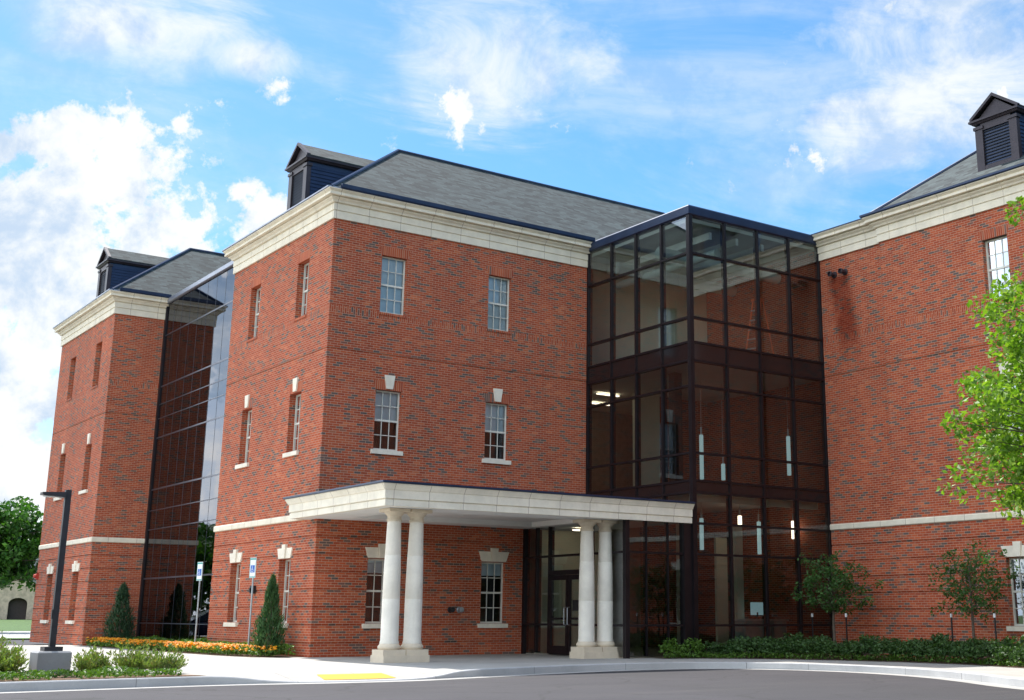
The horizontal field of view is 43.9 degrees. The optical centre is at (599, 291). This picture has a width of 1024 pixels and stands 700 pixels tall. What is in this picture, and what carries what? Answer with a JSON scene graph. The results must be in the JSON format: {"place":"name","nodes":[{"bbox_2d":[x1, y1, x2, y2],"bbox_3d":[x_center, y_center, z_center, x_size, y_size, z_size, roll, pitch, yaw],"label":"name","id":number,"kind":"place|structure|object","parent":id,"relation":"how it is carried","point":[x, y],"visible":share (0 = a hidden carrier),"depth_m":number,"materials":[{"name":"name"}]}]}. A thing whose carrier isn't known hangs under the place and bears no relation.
{"place":"outdoors","nodes":[
{"label":"outdoors","id":0,"kind":"place"},
{"bbox_2d":[0,631,30,637],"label":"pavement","id":1,"kind":"structure","parent":0,"point":[17,634],"depth_m":76.72,"materials":[{"name":"concrete"}]},
{"bbox_2d":[0,619,31,630],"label":"lawn","id":2,"kind":"structure","parent":0,"point":[15,624],"depth_m":107.44,"materials":[{"name":"green plant"}]},
{"bbox_2d":[0,496,43,591],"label":"street tree","id":3,"kind":"object","parent":2,"relation":"on","point":[20,525],"visible":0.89,"depth_m":84.14,"materials":[{"name":"green plant"}]},
{"bbox_2d":[0,558,38,618],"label":"stone house","id":4,"kind":"structure","parent":0,"point":[15,603],"depth_m":124.41,"materials":[{"name":"stone"}]},
{"bbox_2d":[7,598,26,618],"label":"door","id":5,"kind":"structure","parent":4,"relation":"in","point":[17,607],"depth_m":124.64,"materials":[{"name":"black"}]},
{"bbox_2d":[4,640,64,644],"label":"side street","id":6,"kind":"structure","parent":0,"point":[21,642],"depth_m":53.61,"materials":[{"name":"grey asphalt"}]},
{"bbox_2d":[0,669,1023,699],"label":"road","id":7,"kind":"structure","parent":0,"point":[716,684],"depth_m":22.34,"materials":[{"name":"grey asphalt"}]},
{"bbox_2d":[0,662,1023,691],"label":"kerb","id":8,"kind":"structure","parent":7,"relation":"on","point":[223,680],"depth_m":26.66,"materials":[{"name":"concrete"}]},
{"bbox_2d":[0,668,1023,692],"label":"gutter","id":9,"kind":"object","parent":7,"relation":"on","point":[988,684],"visible":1,"depth_m":25.13,"materials":[{"name":"concrete"}]},
{"bbox_2d":[0,0,1023,539],"label":"sky","id":10,"kind":"structure","parent":0,"point":[161,128],"materials":[{"name":"blue"}]},
{"bbox_2d":[1,645,1023,681],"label":"pavement","id":11,"kind":"structure","parent":0,"point":[288,668],"depth_m":29.87,"materials":[{"name":"concrete"}]},
{"bbox_2d":[0,672,203,681],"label":"planting bed","id":12,"kind":"object","parent":11,"relation":"on","point":[70,677],"visible":0.43,"depth_m":22.75,"materials":[{"name":"brown soil"}]},
{"bbox_2d":[0,635,15,666],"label":"spiky shrub","id":13,"kind":"object","parent":12,"relation":"on","point":[2,662],"visible":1,"depth_m":22.86,"materials":[{"name":"green plant"}]},
{"bbox_2d":[0,630,30,671],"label":"spiky shrub","id":14,"kind":"object","parent":12,"relation":"on","point":[16,663],"visible":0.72,"depth_m":23.32,"materials":[{"name":"green plant"}]},
{"bbox_2d":[28,490,71,672],"bbox_3d":[-10.726,5.673,24.865,0.810,3.520,0.620,11,-18,-35],"label":"street lamp","id":15,"kind":"object","parent":12,"relation":"on","point":[51,656],"visible":0.96,"depth_m":24.69,"materials":[{"name":"metal"}]},
{"bbox_2d":[70,640,112,670],"bbox_3d":[-9.738,7.031,24.319,0.838,0.667,1.022,11,-18,-35],"label":"spiky shrub","id":16,"kind":"object","parent":12,"relation":"on","point":[96,660],"visible":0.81,"depth_m":24.15,"materials":[{"name":"green plant"}]},
{"bbox_2d":[0,665,182,680],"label":"ground cover","id":17,"kind":"object","parent":12,"relation":"on","point":[89,673],"visible":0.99,"depth_m":22.78,"materials":[{"name":"green plant"}]},
{"bbox_2d":[106,639,164,670],"bbox_3d":[-9.105,7.144,24.814,1.225,0.701,0.874,11,-18,-35],"label":"spiky shrub","id":18,"kind":"object","parent":12,"relation":"on","point":[132,659],"visible":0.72,"depth_m":24.64,"materials":[{"name":"green plant"}]},
{"bbox_2d":[137,645,188,671],"bbox_3d":[-8.484,7.158,24.593,0.973,0.560,0.743,3,-15,-12],"label":"spiky shrub","id":19,"kind":"object","parent":12,"relation":"on","point":[169,661],"visible":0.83,"depth_m":24.52,"materials":[{"name":"green plant"}]},
{"bbox_2d":[85,645,300,656],"bbox_3d":[-13.281,11.403,40.216,1.970,0.001,15.950,11,-18,-35],"label":"planting bed","id":20,"kind":"object","parent":11,"relation":"on","point":[246,655],"visible":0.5,"depth_m":36.03,"materials":[{"name":"brown soil"}]},
{"bbox_2d":[102,581,137,638],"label":"conical evergreen","id":21,"kind":"object","parent":20,"relation":"on","point":[119,613],"visible":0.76,"depth_m":45.70,"materials":[{"name":"green plant"}]},
{"bbox_2d":[85,637,276,656],"bbox_3d":[-13.742,11.165,39.923,0.877,0.351,15.808,11,-18,-37],"label":"flower foliage","id":22,"kind":"object","parent":20,"relation":"on","point":[217,650],"visible":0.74,"depth_m":37.18,"materials":[{"name":"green plant"}]},
{"bbox_2d":[86,637,276,651],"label":"marigold flowers","id":23,"kind":"object","parent":20,"relation":"on","point":[189,644],"visible":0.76,"depth_m":37.78,"materials":[{"name":"orange plant"}]},
{"bbox_2d":[194,562,202,641],"bbox_3d":[-12.299,9.644,38.689,0.300,2.680,0.079,-12,-19,40],"label":"parking sign","id":24,"kind":"object","parent":20,"relation":"on","point":[199,571],"visible":0.96,"depth_m":38.84,"materials":[{"name":"metal"}]},
{"bbox_2d":[123,635,295,655],"bbox_3d":[-13.263,11.220,40.329,1.137,0.430,15.733,11,-18,-35],"label":"green bedding","id":25,"kind":"object","parent":20,"relation":"on","point":[285,646],"visible":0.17,"depth_m":37.33,"materials":[{"name":"green plant"}]},
{"bbox_2d":[248,557,256,644],"bbox_3d":[-9.814,8.857,35.588,0.300,2.680,0.079,-12,-19,40],"label":"parking sign","id":26,"kind":"object","parent":20,"relation":"on","point":[252,571],"visible":1,"depth_m":35.74,"materials":[{"name":"metal"}]},
{"bbox_2d":[250,573,285,654],"bbox_3d":[-9.083,8.951,35.073,0.962,2.246,1.156,-4,-15,17],"label":"conical evergreen","id":27,"kind":"object","parent":20,"relation":"on","point":[269,628],"visible":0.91,"depth_m":34.89,"materials":[{"name":"green plant"}]},
{"bbox_2d":[317,673,395,679],"bbox_3d":[-4.890,7.691,25.290,1.533,0.079,0.636,11,-18,-35],"label":"ramp marking","id":28,"kind":"object","parent":11,"relation":"on","point":[352,676],"visible":1,"depth_m":25.25,"materials":[{"name":"yellow paint"}]},
{"bbox_2d":[29,92,1023,662],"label":"brick building","id":29,"kind":"structure","parent":11,"relation":"on","point":[393,406],"depth_m":39.15,"materials":[{"name":"brick"}]},
{"bbox_2d":[40,564,53,622],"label":"window","id":30,"kind":"structure","parent":29,"relation":"in","point":[50,569],"depth_m":50.83,"materials":[{"name":"paint"}]},
{"bbox_2d":[53,443,66,500],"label":"window","id":31,"kind":"structure","parent":29,"relation":"in","point":[62,451],"depth_m":52.12,"materials":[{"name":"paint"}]},
{"bbox_2d":[65,349,77,401],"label":"window","id":32,"kind":"structure","parent":29,"relation":"in","point":[73,354],"depth_m":53.11,"materials":[{"name":"paint"}]},
{"bbox_2d":[65,561,79,623],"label":"window","id":33,"kind":"structure","parent":29,"relation":"in","point":[76,566],"depth_m":47.89,"materials":[{"name":"paint"}]},
{"bbox_2d":[78,433,92,494],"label":"window","id":34,"kind":"structure","parent":29,"relation":"in","point":[89,439],"depth_m":49.14,"materials":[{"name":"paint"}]},
{"bbox_2d":[91,334,103,389],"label":"window","id":35,"kind":"structure","parent":29,"relation":"in","point":[100,338],"depth_m":50.16,"materials":[{"name":"paint"}]},
{"bbox_2d":[223,550,242,626],"bbox_3d":[-11.228,9.182,39.181,0.330,2.315,1.060,11,-18,-35],"label":"window","id":36,"kind":"structure","parent":29,"relation":"in","point":[235,557],"depth_m":39.34,"materials":[{"name":"paint"}]},
{"bbox_2d":[235,395,253,468],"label":"window","id":37,"kind":"structure","parent":29,"relation":"in","point":[248,403],"depth_m":40.56,"materials":[{"name":"paint"}]},
{"bbox_2d":[246,275,262,342],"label":"window","id":38,"kind":"structure","parent":29,"relation":"in","point":[257,281],"depth_m":41.63,"materials":[{"name":"paint"}]},
{"bbox_2d":[277,544,292,627],"bbox_3d":[-8.967,8.428,36.209,0.330,2.315,1.060,11,-18,-35],"label":"window","id":39,"kind":"structure","parent":29,"relation":"in","point":[285,552],"depth_m":36.40,"materials":[{"name":"paint"}]},
{"bbox_2d":[282,377,302,457],"bbox_3d":[-8.952,3.723,37.415,0.330,2.320,1.060,11,-18,-35],"label":"window","id":40,"kind":"structure","parent":29,"relation":"in","point":[296,387],"depth_m":37.58,"materials":[{"name":"paint"}]},
{"bbox_2d":[293,249,310,321],"bbox_3d":[-8.921,-0.153,38.422,0.285,2.100,1.060,11,-18,-35],"label":"window","id":41,"kind":"structure","parent":29,"relation":"in","point":[305,255],"depth_m":38.64,"materials":[{"name":"paint"}]},
{"bbox_2d":[361,544,385,627],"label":"window","id":42,"kind":"structure","parent":29,"relation":"in","point":[375,570],"depth_m":36.09,"materials":[{"name":"paint"}]},
{"bbox_2d":[370,375,405,455],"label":"window","id":43,"kind":"structure","parent":29,"relation":"in","point":[385,442],"depth_m":37.22,"materials":[{"name":"glass"}]},
{"bbox_2d":[379,246,410,317],"bbox_3d":[-6.231,-0.253,38.001,1.060,2.100,0.270,11,-18,-35],"label":"window","id":44,"kind":"structure","parent":29,"relation":"in","point":[393,270],"depth_m":38.10,"materials":[{"name":"glass"}]},
{"bbox_2d":[477,548,508,627],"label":"window","id":45,"kind":"structure","parent":29,"relation":"in","point":[491,573],"depth_m":38.28,"materials":[{"name":"paint"}]},
{"bbox_2d":[482,388,511,464],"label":"window","id":46,"kind":"structure","parent":29,"relation":"in","point":[495,414],"depth_m":39.36,"materials":[{"name":"glass"}]},
{"bbox_2d":[487,266,513,333],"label":"window","id":47,"kind":"structure","parent":29,"relation":"in","point":[498,295],"depth_m":40.26,"materials":[{"name":"glass"}]},
{"bbox_2d":[548,575,567,654],"bbox_3d":[-1.225,9.390,36.755,0.145,2.240,0.940,11,-18,-35],"label":"door","id":48,"kind":"structure","parent":29,"relation":"in","point":[553,650],"depth_m":36.73,"materials":[{"name":"metal"}]},
{"bbox_2d":[567,574,578,654],"bbox_3d":[-0.649,9.198,35.998,0.145,2.240,0.940,11,-18,-35],"label":"door","id":49,"kind":"structure","parent":29,"relation":"in","point":[573,605],"depth_m":36.29,"materials":[{"name":"metal"}]},
{"bbox_2d":[699,382,703,479],"bbox_3d":[3.204,4.350,40.033,0.130,3.180,0.127,11,-18,-35],"label":"pendant lamp","id":50,"kind":"object","parent":29,"relation":"hanging from","point":[701,457],"visible":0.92,"depth_m":39.80,"materials":[{"name":"white glass"}]},
{"bbox_2d":[699,510,703,549],"bbox_3d":[3.155,7.263,39.256,0.130,1.490,0.127,11,-18,-35],"label":"pendant lamp","id":51,"kind":"object","parent":29,"relation":"hanging from","point":[701,527],"visible":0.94,"depth_m":39.15,"materials":[{"name":"white glass"}]},
{"bbox_2d":[721,384,724,479],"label":"pendant lamp","id":52,"kind":"object","parent":29,"relation":"hanging from","point":[722,471],"visible":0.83,"depth_m":40.22,"materials":[{"name":"white glass"}]},
{"bbox_2d":[738,504,741,524],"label":"pendant lamp","id":53,"kind":"object","parent":29,"relation":"hanging from","point":[739,519],"visible":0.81,"depth_m":40.20,"materials":[{"name":"beige"}]},
{"bbox_2d":[757,507,761,553],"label":"pendant lamp","id":54,"kind":"object","parent":29,"relation":"hanging from","point":[759,549],"visible":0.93,"depth_m":40.54,"materials":[{"name":"white glass"}]},
{"bbox_2d":[746,298,773,353],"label":"step ladder","id":55,"kind":"object","parent":29,"relation":"on","point":[762,300],"visible":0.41,"depth_m":42.17,"materials":[{"name":"metal"}]},
{"bbox_2d":[735,619,788,652],"bbox_3d":[4.933,10.612,38.990,1.800,1.000,0.720,11,-18,-35],"label":"reception counter","id":56,"kind":"object","parent":29,"relation":"on","point":[776,632],"visible":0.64,"depth_m":38.63,"materials":[{"name":"paint"}]},
{"bbox_2d":[750,602,762,618],"bbox_3d":[4.855,9.871,39.118,0.500,0.500,0.160,11,-18,-35],"label":"computer screen","id":57,"kind":"object","parent":56,"relation":"on","point":[756,608],"visible":0.88,"depth_m":39.08,"materials":[{"name":"white plastic"}]},
{"bbox_2d":[786,386,790,475],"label":"pendant lamp","id":58,"kind":"object","parent":29,"relation":"hanging from","point":[788,449],"visible":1,"depth_m":40.84,"materials":[{"name":"white glass"}]},
{"bbox_2d":[791,513,793,538],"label":"pendant lamp","id":59,"kind":"object","parent":29,"relation":"hanging from","point":[792,525],"visible":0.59,"depth_m":40.30,"materials":[{"name":"beige"}]},
{"bbox_2d":[827,271,836,277],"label":"security camera","id":60,"kind":"object","parent":29,"relation":"attached to","point":[832,274],"visible":1,"depth_m":40.80,"materials":[{"name":"brown metal"}]},
{"bbox_2d":[838,268,847,274],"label":"security camera","id":61,"kind":"object","parent":29,"relation":"attached to","point":[843,271],"visible":1,"depth_m":40.44,"materials":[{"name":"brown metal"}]},
{"bbox_2d":[978,224,1010,302],"bbox_3d":[11.284,-0.761,35.800,0.290,2.100,1.060,11,-18,-35],"label":"window","id":62,"kind":"structure","parent":29,"relation":"in","point":[997,257],"depth_m":35.95,"materials":[{"name":"glass"}]},
{"bbox_2d":[992,362,1021,440],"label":"window","id":63,"kind":"structure","parent":29,"relation":"in","point":[1000,367],"depth_m":35.03,"materials":[{"name":"paint"}]},
{"bbox_2d":[1001,541,1023,630],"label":"window","id":64,"kind":"structure","parent":29,"relation":"in","point":[1017,587],"depth_m":33.92,"materials":[{"name":"paint"}]},
{"bbox_2d":[671,654,1023,667],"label":"planting bed","id":65,"kind":"object","parent":11,"relation":"on","point":[970,663],"visible":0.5,"depth_m":33.44,"materials":[{"name":"brown soil"}]},
{"bbox_2d":[658,638,683,657],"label":"boxwood shrub","id":66,"kind":"object","parent":65,"relation":"on","point":[667,647],"visible":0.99,"depth_m":34.35,"materials":[{"name":"green plant"}]},
{"bbox_2d":[681,637,707,657],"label":"boxwood shrub","id":67,"kind":"object","parent":65,"relation":"on","point":[686,646],"visible":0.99,"depth_m":34.50,"materials":[{"name":"green plant"}]},
{"bbox_2d":[696,640,724,652],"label":"boxwood shrub","id":68,"kind":"object","parent":65,"relation":"on","point":[711,647],"visible":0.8,"depth_m":34.75,"materials":[{"name":"green plant"}]},
{"bbox_2d":[716,642,741,653],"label":"boxwood shrub","id":69,"kind":"object","parent":65,"relation":"on","point":[729,647],"visible":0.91,"depth_m":34.69,"materials":[{"name":"green plant"}]},
{"bbox_2d":[725,636,747,651],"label":"boxwood shrub","id":70,"kind":"object","parent":65,"relation":"on","point":[730,641],"visible":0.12,"depth_m":35.54,"materials":[{"name":"green plant"}]},
{"bbox_2d":[731,636,763,657],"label":"boxwood shrub","id":71,"kind":"object","parent":65,"relation":"on","point":[747,646],"visible":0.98,"depth_m":34.54,"materials":[{"name":"green plant"}]},
{"bbox_2d":[746,636,773,656],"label":"boxwood shrub","id":72,"kind":"object","parent":65,"relation":"on","point":[763,638],"visible":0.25,"depth_m":35.12,"materials":[{"name":"green plant"}]},
{"bbox_2d":[756,641,786,657],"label":"boxwood shrub","id":73,"kind":"object","parent":65,"relation":"on","point":[774,647],"visible":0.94,"depth_m":34.33,"materials":[{"name":"green plant"}]},
{"bbox_2d":[770,638,791,657],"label":"boxwood shrub","id":74,"kind":"object","parent":65,"relation":"on","point":[782,642],"visible":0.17,"depth_m":35.01,"materials":[{"name":"green plant"}]},
{"bbox_2d":[776,632,806,655],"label":"boxwood shrub","id":75,"kind":"object","parent":65,"relation":"on","point":[797,636],"visible":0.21,"depth_m":35.94,"materials":[{"name":"green plant"}]},
{"bbox_2d":[777,640,807,658],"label":"boxwood shrub","id":76,"kind":"object","parent":65,"relation":"on","point":[789,646],"visible":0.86,"depth_m":34.11,"materials":[{"name":"green plant"}]},
{"bbox_2d":[787,639,813,655],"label":"boxwood shrub","id":77,"kind":"object","parent":65,"relation":"on","point":[803,640],"visible":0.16,"depth_m":34.73,"materials":[{"name":"green plant"}]},
{"bbox_2d":[794,638,822,658],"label":"boxwood shrub","id":78,"kind":"object","parent":65,"relation":"on","point":[807,646],"visible":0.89,"depth_m":33.88,"materials":[{"name":"green plant"}]},
{"bbox_2d":[810,634,836,657],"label":"boxwood shrub","id":79,"kind":"object","parent":65,"relation":"on","point":[824,639],"visible":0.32,"depth_m":34.42,"materials":[{"name":"green plant"}]},
{"bbox_2d":[814,641,840,658],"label":"boxwood shrub","id":80,"kind":"object","parent":65,"relation":"on","point":[825,648],"visible":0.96,"depth_m":33.52,"materials":[{"name":"green plant"}]},
{"bbox_2d":[791,550,883,642],"bbox_3d":[6.818,9.023,36.645,2.296,3.088,2.717,11,-18,-35],"label":"young tree","id":81,"kind":"object","parent":65,"relation":"on","point":[835,587],"visible":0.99,"depth_m":36.71,"materials":[{"name":"green plant"}]},
{"bbox_2d":[661,650,1023,666],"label":"ground cover","id":82,"kind":"object","parent":65,"relation":"on","point":[985,661],"visible":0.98,"depth_m":33.20,"materials":[{"name":"green plant"}]},
{"bbox_2d":[845,613,847,640],"bbox_3d":[7.016,9.766,35.944,0.044,1.200,0.044,11,-18,-35],"label":"tree stake","id":83,"kind":"object","parent":65,"relation":"on","point":[846,627],"visible":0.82,"depth_m":35.98,"materials":[{"name":"black metal"}]},
{"bbox_2d":[834,642,865,659],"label":"boxwood shrub","id":84,"kind":"object","parent":65,"relation":"on","point":[844,650],"visible":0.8,"depth_m":33.33,"materials":[{"name":"green plant"}]},
{"bbox_2d":[836,640,868,658],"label":"boxwood shrub","id":85,"kind":"object","parent":65,"relation":"on","point":[847,642],"visible":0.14,"depth_m":34.15,"materials":[{"name":"green plant"}]},
{"bbox_2d":[849,634,884,658],"bbox_3d":[6.999,9.304,33.046,0.977,0.710,1.001,-12,-19,39],"label":"boxwood shrub","id":86,"kind":"object","parent":65,"relation":"on","point":[863,640],"visible":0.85,"depth_m":32.97,"materials":[{"name":"green plant"}]},
{"bbox_2d":[862,634,887,658],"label":"boxwood shrub","id":87,"kind":"object","parent":65,"relation":"on","point":[882,639],"visible":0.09,"depth_m":33.75,"materials":[{"name":"green plant"}]},
{"bbox_2d":[868,639,904,660],"bbox_3d":[7.399,9.273,32.669,0.940,0.576,0.952,3,-15,-12],"label":"boxwood shrub","id":88,"kind":"object","parent":65,"relation":"on","point":[889,650],"visible":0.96,"depth_m":32.54,"materials":[{"name":"green plant"}]},
{"bbox_2d":[885,638,904,659],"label":"boxwood shrub","id":89,"kind":"object","parent":65,"relation":"on","point":[894,641],"visible":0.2,"depth_m":33.42,"materials":[{"name":"green plant"}]},
{"bbox_2d":[895,640,923,660],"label":"boxwood shrub","id":90,"kind":"object","parent":65,"relation":"on","point":[907,644],"visible":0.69,"depth_m":32.18,"materials":[{"name":"green plant"}]},
{"bbox_2d":[895,637,926,658],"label":"boxwood shrub","id":91,"kind":"object","parent":65,"relation":"on","point":[913,641],"visible":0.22,"depth_m":33.00,"materials":[{"name":"green plant"}]},
{"bbox_2d":[907,643,935,661],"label":"boxwood shrub","id":92,"kind":"object","parent":65,"relation":"on","point":[923,648],"visible":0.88,"depth_m":31.87,"materials":[{"name":"green plant"}]},
{"bbox_2d":[919,635,949,659],"bbox_3d":[8.740,9.168,32.532,1.054,0.727,0.935,-12,-18,38],"label":"boxwood shrub","id":93,"kind":"object","parent":65,"relation":"on","point":[936,640],"visible":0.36,"depth_m":32.45,"materials":[{"name":"green plant"}]},
{"bbox_2d":[925,632,957,648],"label":"boxwood shrub","id":94,"kind":"object","parent":65,"relation":"on","point":[942,634],"visible":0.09,"depth_m":33.52,"materials":[{"name":"green plant"}]},
{"bbox_2d":[926,641,960,662],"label":"boxwood shrub","id":95,"kind":"object","parent":65,"relation":"on","point":[941,646],"visible":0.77,"depth_m":31.36,"materials":[{"name":"green plant"}]},
{"bbox_2d":[950,613,953,640],"bbox_3d":[9.213,9.034,33.058,0.044,1.200,0.044,11,-18,-35],"label":"tree stake","id":96,"kind":"object","parent":65,"relation":"on","point":[951,627],"visible":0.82,"depth_m":33.11,"materials":[{"name":"black metal"}]},
{"bbox_2d":[947,642,976,662],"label":"boxwood shrub","id":97,"kind":"object","parent":65,"relation":"on","point":[955,650],"visible":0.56,"depth_m":30.92,"materials":[{"name":"green plant"}]},
{"bbox_2d":[928,539,1020,658],"bbox_3d":[9.648,8.056,33.070,2.274,3.203,2.145,-12,-19,40],"label":"young tree","id":98,"kind":"object","parent":65,"relation":"on","point":[970,581],"visible":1,"depth_m":32.99,"materials":[{"name":"green plant"}]},
{"bbox_2d":[959,637,991,659],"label":"boxwood shrub","id":99,"kind":"object","parent":65,"relation":"on","point":[971,645],"visible":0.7,"depth_m":30.55,"materials":[{"name":"green plant"}]},
{"bbox_2d":[962,637,990,658],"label":"boxwood shrub","id":100,"kind":"object","parent":65,"relation":"on","point":[976,641],"visible":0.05,"depth_m":31.53,"materials":[{"name":"green plant"}]},
{"bbox_2d":[973,639,1011,664],"bbox_3d":[9.370,8.585,30.061,0.895,0.629,0.906,-8,-16,28],"label":"boxwood shrub","id":101,"kind":"object","parent":65,"relation":"on","point":[993,647],"visible":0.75,"depth_m":29.97,"materials":[{"name":"green plant"}]},
{"bbox_2d":[993,614,996,637],"bbox_3d":[10.020,8.764,31.997,0.044,1.200,0.044,11,-18,-35],"label":"tree stake","id":102,"kind":"object","parent":65,"relation":"on","point":[994,616],"visible":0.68,"depth_m":32.07,"materials":[{"name":"black metal"}]},
{"bbox_2d":[989,637,1021,656],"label":"boxwood shrub","id":103,"kind":"object","parent":65,"relation":"on","point":[1006,643],"visible":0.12,"depth_m":31.04,"materials":[{"name":"green plant"}]},
{"bbox_2d":[993,646,1023,665],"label":"boxwood shrub","id":104,"kind":"object","parent":65,"relation":"on","point":[1002,652],"visible":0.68,"depth_m":29.46,"materials":[{"name":"green plant"}]},
{"bbox_2d":[1000,635,1023,651],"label":"boxwood shrub","id":105,"kind":"object","parent":65,"relation":"on","point":[1019,644],"visible":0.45,"depth_m":30.44,"materials":[{"name":"green plant"}]},
{"bbox_2d":[1008,648,1023,660],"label":"boxwood shrub","id":106,"kind":"object","parent":65,"relation":"on","point":[1019,656],"visible":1,"depth_m":29.09,"materials":[{"name":"green plant"}]},
{"bbox_2d":[936,196,1023,523],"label":"shade tree","id":107,"kind":"object","parent":11,"relation":"on","point":[1002,401],"visible":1,"depth_m":22.42,"materials":[{"name":"green plant"}]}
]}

